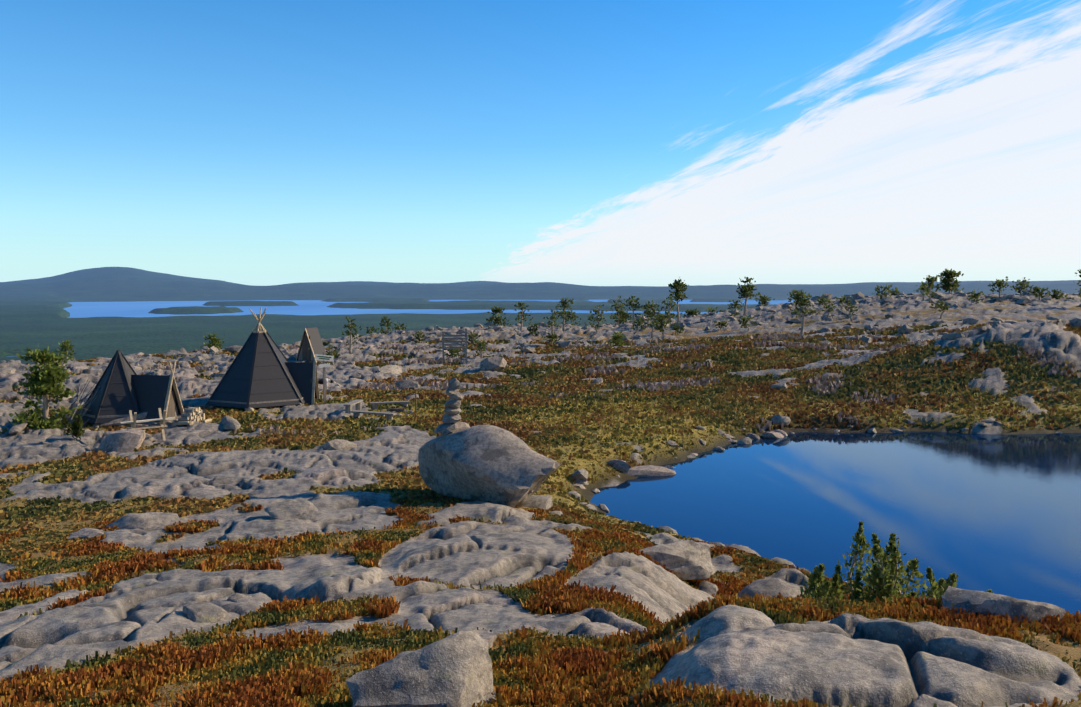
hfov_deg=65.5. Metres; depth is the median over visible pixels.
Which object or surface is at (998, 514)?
pond
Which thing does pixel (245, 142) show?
sky
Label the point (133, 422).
sawhorse
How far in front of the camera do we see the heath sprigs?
7.07 m
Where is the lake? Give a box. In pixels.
[7,300,799,356]
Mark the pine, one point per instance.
(51, 376)
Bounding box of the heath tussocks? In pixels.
[0,320,1080,579]
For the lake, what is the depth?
9425.37 m
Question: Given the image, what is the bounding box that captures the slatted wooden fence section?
[440,328,470,363]
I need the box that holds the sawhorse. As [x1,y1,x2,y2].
[120,408,174,440]
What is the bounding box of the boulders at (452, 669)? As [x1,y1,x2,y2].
[0,289,1080,706]
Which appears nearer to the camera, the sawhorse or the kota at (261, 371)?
the sawhorse
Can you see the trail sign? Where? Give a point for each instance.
(323, 357)
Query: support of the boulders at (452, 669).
on the terrain
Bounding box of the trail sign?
[315,352,333,403]
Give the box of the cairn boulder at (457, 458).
[418,378,560,506]
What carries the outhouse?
on the terrain
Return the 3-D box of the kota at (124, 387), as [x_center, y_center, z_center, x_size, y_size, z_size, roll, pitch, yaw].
[-14.952,1.294,30.367,3.674,2.813,2.754,3,5,30]
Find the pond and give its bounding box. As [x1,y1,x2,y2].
[590,431,1080,615]
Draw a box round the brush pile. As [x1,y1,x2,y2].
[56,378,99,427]
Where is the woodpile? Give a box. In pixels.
[160,407,211,425]
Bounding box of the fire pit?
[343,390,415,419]
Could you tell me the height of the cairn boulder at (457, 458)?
2.683 m
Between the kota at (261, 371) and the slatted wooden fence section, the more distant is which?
the slatted wooden fence section
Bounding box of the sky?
[0,0,1080,285]
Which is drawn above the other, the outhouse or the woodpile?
the outhouse
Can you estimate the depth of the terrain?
18.68 m
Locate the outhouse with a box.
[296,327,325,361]
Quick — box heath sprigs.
[0,498,1080,706]
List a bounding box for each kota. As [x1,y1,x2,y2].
[75,350,183,428]
[205,307,319,410]
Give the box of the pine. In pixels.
[1,268,1080,606]
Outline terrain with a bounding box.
[0,267,1080,706]
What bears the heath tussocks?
on the terrain
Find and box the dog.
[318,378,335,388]

